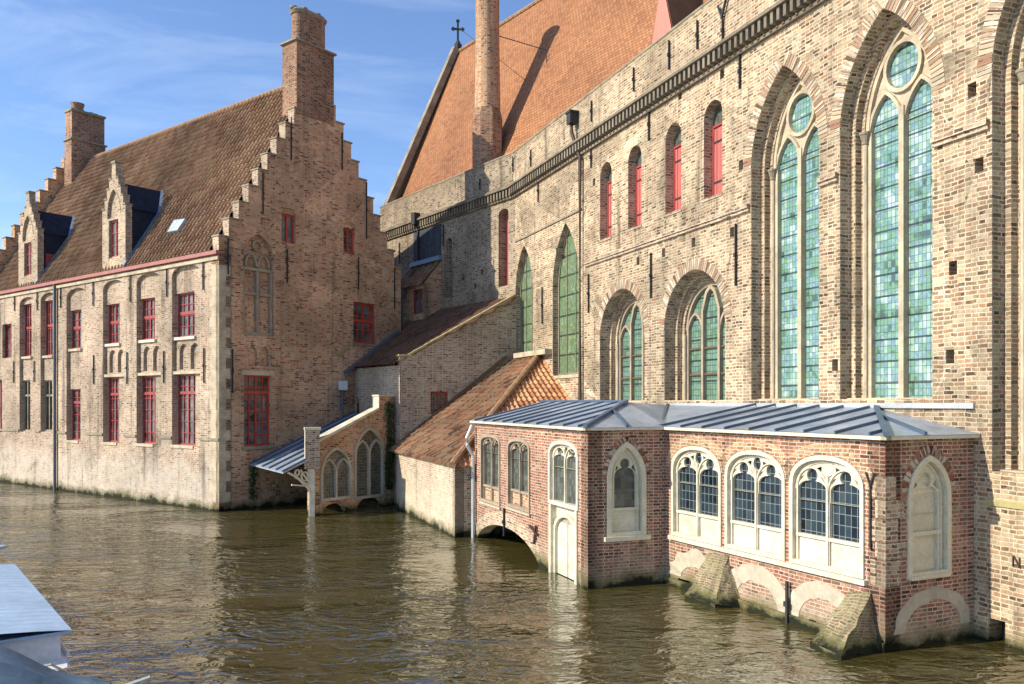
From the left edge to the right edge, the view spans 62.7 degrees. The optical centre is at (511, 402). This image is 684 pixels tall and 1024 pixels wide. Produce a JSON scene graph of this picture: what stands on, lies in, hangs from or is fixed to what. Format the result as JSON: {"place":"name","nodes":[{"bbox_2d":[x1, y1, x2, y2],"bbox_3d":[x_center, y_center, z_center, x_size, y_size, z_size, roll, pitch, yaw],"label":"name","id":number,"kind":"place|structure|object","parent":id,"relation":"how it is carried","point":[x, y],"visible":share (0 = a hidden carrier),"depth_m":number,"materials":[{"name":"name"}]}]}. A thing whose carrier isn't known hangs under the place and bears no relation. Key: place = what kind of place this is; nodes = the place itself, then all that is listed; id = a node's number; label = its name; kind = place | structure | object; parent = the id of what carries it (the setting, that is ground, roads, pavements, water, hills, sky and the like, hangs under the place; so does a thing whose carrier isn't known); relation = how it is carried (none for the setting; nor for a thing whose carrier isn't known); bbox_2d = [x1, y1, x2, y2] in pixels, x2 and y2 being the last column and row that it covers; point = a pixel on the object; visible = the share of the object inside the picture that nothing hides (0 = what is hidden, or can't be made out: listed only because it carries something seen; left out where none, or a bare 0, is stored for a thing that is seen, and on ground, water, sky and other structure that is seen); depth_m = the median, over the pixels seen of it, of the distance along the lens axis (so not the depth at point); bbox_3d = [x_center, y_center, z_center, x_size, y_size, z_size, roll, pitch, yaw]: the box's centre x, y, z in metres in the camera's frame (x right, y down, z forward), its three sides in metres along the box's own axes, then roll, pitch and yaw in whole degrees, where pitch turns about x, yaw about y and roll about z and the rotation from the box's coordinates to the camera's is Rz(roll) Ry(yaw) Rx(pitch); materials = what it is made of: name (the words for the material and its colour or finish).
{"place":"outdoors","nodes":[
{"label":"outdoors","id":0,"kind":"place"},
{"bbox_2d":[0,0,533,248],"label":"sky","id":1,"kind":"structure","parent":0,"point":[147,67],"materials":[{"name":"blue"}]},
{"bbox_2d":[0,482,1023,683],"bbox_3d":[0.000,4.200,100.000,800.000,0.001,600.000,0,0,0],"label":"water","id":2,"kind":"structure","parent":0,"point":[368,591],"depth_m":16.76,"materials":[{"name":"brown liquid"}]},
{"bbox_2d":[0,545,7,549],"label":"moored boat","id":3,"kind":"object","parent":2,"relation":"on","point":[3,546],"visible":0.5,"depth_m":17.05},
{"bbox_2d":[0,564,71,673],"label":"tour boat","id":4,"kind":"object","parent":2,"relation":"on","point":[34,626],"visible":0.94,"depth_m":10.92,"materials":[{"name":"white metal"}]},
{"bbox_2d":[0,645,150,683],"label":"covered boat","id":5,"kind":"object","parent":2,"relation":"on","point":[16,667],"visible":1,"depth_m":9.45,"materials":[{"name":"metal"}]},
{"bbox_2d":[0,5,401,511],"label":"brick house","id":6,"kind":"structure","parent":2,"relation":"on","point":[202,312],"depth_m":36.53,"materials":[{"name":"brown brick"}]},
{"bbox_2d":[0,380,1,431],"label":"window","id":7,"kind":"structure","parent":6,"relation":"in","point":[0,380],"depth_m":45.10,"materials":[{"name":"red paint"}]},
{"bbox_2d":[6,324,10,357],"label":"window","id":8,"kind":"structure","parent":6,"relation":"in","point":[8,327],"depth_m":44.61,"materials":[{"name":"red paint"}]},
{"bbox_2d":[21,304,31,358],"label":"window","id":9,"kind":"structure","parent":6,"relation":"in","point":[27,307],"depth_m":43.32,"materials":[{"name":"red paint"}]},
{"bbox_2d":[24,380,29,430],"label":"window","id":10,"kind":"structure","parent":6,"relation":"in","point":[26,382],"depth_m":43.25,"materials":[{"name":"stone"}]},
{"bbox_2d":[42,301,52,357],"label":"window","id":11,"kind":"structure","parent":6,"relation":"in","point":[49,304],"depth_m":41.83,"materials":[{"name":"red paint"}]},
{"bbox_2d":[45,380,51,430],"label":"window","id":12,"kind":"structure","parent":6,"relation":"in","point":[48,383],"depth_m":41.90,"materials":[{"name":"glass"}]},
{"bbox_2d":[65,389,80,442],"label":"window","id":13,"kind":"structure","parent":6,"relation":"in","point":[76,393],"depth_m":40.09,"materials":[{"name":"red paint"}]},
{"bbox_2d":[68,310,81,351],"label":"window","id":14,"kind":"structure","parent":6,"relation":"in","point":[76,315],"depth_m":40.09,"materials":[{"name":"red paint"}]},
{"bbox_2d":[101,377,118,444],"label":"window","id":15,"kind":"structure","parent":6,"relation":"in","point":[113,381],"depth_m":37.95,"materials":[{"name":"red paint"}]},
{"bbox_2d":[104,304,120,346],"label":"window","id":16,"kind":"structure","parent":6,"relation":"in","point":[114,310],"depth_m":37.83,"materials":[{"name":"red paint"}]},
{"bbox_2d":[135,376,156,446],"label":"window","id":17,"kind":"structure","parent":6,"relation":"in","point":[149,382],"depth_m":36.04,"materials":[{"name":"red paint"}]},
{"bbox_2d":[138,298,155,342],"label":"window","id":18,"kind":"structure","parent":6,"relation":"in","point":[148,304],"depth_m":36.11,"materials":[{"name":"red paint"}]},
{"bbox_2d":[170,374,195,448],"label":"window","id":19,"kind":"structure","parent":6,"relation":"in","point":[186,383],"depth_m":34.32,"materials":[{"name":"red paint"}]},
{"bbox_2d":[173,292,195,340],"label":"window","id":20,"kind":"structure","parent":6,"relation":"in","point":[186,302],"depth_m":34.25,"materials":[{"name":"red paint"}]},
{"bbox_2d":[247,460,257,500],"bbox_3d":[-10.295,3.091,33.539,0.237,1.665,0.569,0,0,42],"label":"ivy","id":21,"kind":"object","parent":6,"relation":"attached to","point":[251,479],"visible":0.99,"depth_m":33.48,"materials":[{"name":"green plant"}]},
{"bbox_2d":[242,375,273,449],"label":"window","id":22,"kind":"structure","parent":6,"relation":"in","point":[256,388],"depth_m":33.92,"materials":[{"name":"red paint"}]},
{"bbox_2d":[281,213,293,243],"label":"window","id":23,"kind":"structure","parent":6,"relation":"in","point":[287,221],"depth_m":35.16,"materials":[{"name":"red paint"}]},
{"bbox_2d":[343,228,352,253],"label":"window","id":24,"kind":"structure","parent":6,"relation":"in","point":[347,233],"depth_m":37.69,"materials":[{"name":"red paint"}]},
{"bbox_2d":[352,302,377,346],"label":"window","id":25,"kind":"structure","parent":6,"relation":"in","point":[363,313],"depth_m":38.44,"materials":[{"name":"red paint"}]},
{"bbox_2d":[250,395,393,515],"bbox_3d":[-7.559,2.432,33.839,4.058,5.537,6.680,0,0,38],"label":"porch","id":26,"kind":"object","parent":2,"relation":"on","point":[343,459],"visible":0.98,"depth_m":32.74,"materials":[{"name":"brown brick"}]},
{"bbox_2d":[320,447,351,501],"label":"pointed window","id":27,"kind":"structure","parent":26,"relation":"in","point":[336,468],"depth_m":32.15,"materials":[{"name":"grey glass"}]},
{"bbox_2d":[354,427,384,499],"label":"pointed window","id":28,"kind":"structure","parent":26,"relation":"in","point":[369,452],"depth_m":33.60,"materials":[{"name":"grey glass"}]},
{"bbox_2d":[384,401,395,489],"bbox_3d":[-4.994,1.769,34.456,0.254,3.721,0.701,0,0,37],"label":"ivy","id":29,"kind":"object","parent":26,"relation":"attached to","point":[388,469],"visible":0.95,"depth_m":34.38,"materials":[{"name":"green plant"}]},
{"bbox_2d":[337,294,518,504],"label":"outbuilding","id":30,"kind":"structure","parent":2,"relation":"on","point":[430,373],"depth_m":35.54,"materials":[{"name":"beige brick"}]},
{"bbox_2d":[430,391,446,413],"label":"window","id":31,"kind":"structure","parent":30,"relation":"in","point":[437,400],"depth_m":35.10,"materials":[{"name":"red paint"}]},
{"bbox_2d":[388,349,570,537],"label":"outbuilding","id":32,"kind":"structure","parent":2,"relation":"on","point":[433,477],"depth_m":30.72,"materials":[{"name":"tile"}]},
{"bbox_2d":[465,400,666,588],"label":"pavilion","id":33,"kind":"structure","parent":2,"relation":"on","point":[574,490],"depth_m":20.01,"materials":[{"name":"red brick"}]},
{"bbox_2d":[479,434,500,509],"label":"arched window","id":34,"kind":"structure","parent":33,"relation":"in","point":[489,444],"depth_m":25.29,"materials":[{"name":"grey glass"}]},
{"bbox_2d":[505,438,530,515],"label":"arched window","id":35,"kind":"structure","parent":33,"relation":"in","point":[518,450],"depth_m":23.02,"materials":[{"name":"grey stone"}]},
{"bbox_2d":[548,440,578,510],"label":"arched window","id":36,"kind":"structure","parent":33,"relation":"in","point":[563,456],"depth_m":20.26,"materials":[{"name":"white paint"}]},
{"bbox_2d":[558,518,573,579],"bbox_3d":[1.366,3.454,20.212,0.060,1.492,1.311,0,0,-21],"label":"door","id":37,"kind":"structure","parent":33,"relation":"in","point":[565,531],"depth_m":20.29,"materials":[{"name":"white paint"}]},
{"bbox_2d":[604,442,650,541],"bbox_3d":[2.615,2.015,19.311,1.175,2.264,0.260,0,0,-21],"label":"arched window","id":38,"kind":"structure","parent":33,"relation":"in","point":[626,473],"depth_m":19.37,"materials":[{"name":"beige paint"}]},
{"bbox_2d":[659,403,979,660],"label":"pavilion","id":39,"kind":"structure","parent":2,"relation":"on","point":[842,530],"depth_m":15.43,"materials":[{"name":"red brick"}]},
{"bbox_2d":[668,446,721,550],"bbox_3d":[4.117,2.050,18.651,0.240,2.180,1.860,0,0,-26],"label":"arched window","id":40,"kind":"structure","parent":39,"relation":"in","point":[696,475],"depth_m":18.66,"materials":[{"name":"white paint"}]},
{"bbox_2d":[721,450,785,566],"bbox_3d":[4.929,2.050,16.972,0.240,2.180,1.860,0,0,-26],"label":"arched window","id":41,"kind":"structure","parent":39,"relation":"in","point":[755,482],"depth_m":16.97,"materials":[{"name":"white paint"}]},
{"bbox_2d":[785,456,866,585],"bbox_3d":[5.741,2.050,15.294,0.240,2.180,1.860,0,0,-26],"label":"arched window","id":42,"kind":"structure","parent":39,"relation":"in","point":[827,514],"depth_m":15.28,"materials":[{"name":"white paint"}]},
{"bbox_2d":[907,455,951,580],"bbox_3d":[7.210,1.968,14.621,1.088,2.135,0.220,0,0,-26],"label":"arched window","id":43,"kind":"structure","parent":39,"relation":"in","point":[929,500],"depth_m":14.72,"materials":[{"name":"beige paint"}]},
{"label":"ground","id":44,"kind":"structure","parent":0,"visible":0},
{"bbox_2d":[380,0,1023,651],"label":"church","id":45,"kind":"structure","parent":44,"relation":"on","point":[664,202],"depth_m":21.09,"materials":[{"name":"beige brick"}]},
{"bbox_2d":[401,224,441,334],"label":"stair bay","id":46,"kind":"object","parent":45,"relation":"attached to","point":[420,300],"visible":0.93,"depth_m":41.61,"materials":[{"name":"brown brick"}]},
{"bbox_2d":[414,288,422,314],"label":"window","id":47,"kind":"structure","parent":46,"relation":"in","point":[418,294],"depth_m":41.39,"materials":[{"name":"red paint"}]},
{"bbox_2d":[520,252,532,351],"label":"green window","id":48,"kind":"structure","parent":45,"relation":"in","point":[526,288],"depth_m":35.74,"materials":[{"name":"glass"}]},
{"bbox_2d":[553,229,578,378],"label":"green window","id":49,"kind":"structure","parent":45,"relation":"in","point":[568,279],"depth_m":31.83,"materials":[{"name":"glass"}]},
{"bbox_2d":[616,299,643,400],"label":"tracery window","id":50,"kind":"structure","parent":45,"relation":"in","point":[630,348],"depth_m":27.97,"materials":[{"name":"green glass"}]},
{"bbox_2d":[683,282,724,399],"bbox_3d":[5.596,-1.752,23.748,0.258,3.344,2.578,0,0,-21],"label":"tracery window","id":51,"kind":"structure","parent":45,"relation":"in","point":[704,341],"depth_m":24.05,"materials":[{"name":"green glass"}]},
{"bbox_2d":[757,80,818,399],"bbox_3d":[6.818,-3.851,20.078,0.465,7.862,2.480,0,0,-21],"label":"tracery window","id":52,"kind":"structure","parent":45,"relation":"in","point":[794,174],"depth_m":20.40,"materials":[{"name":"green glass"}]},
{"bbox_2d":[847,25,931,398],"bbox_3d":[7.923,-3.851,17.207,0.465,7.862,2.480,0,0,-21],"label":"tracery window","id":53,"kind":"structure","parent":45,"relation":"in","point":[897,147],"depth_m":17.32,"materials":[{"name":"teal glass"}]},
{"bbox_2d":[999,67,1023,472],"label":"tracery window","id":54,"kind":"structure","parent":45,"relation":"in","point":[1019,72],"depth_m":14.66,"materials":[{"name":"beige stone"}]}
]}

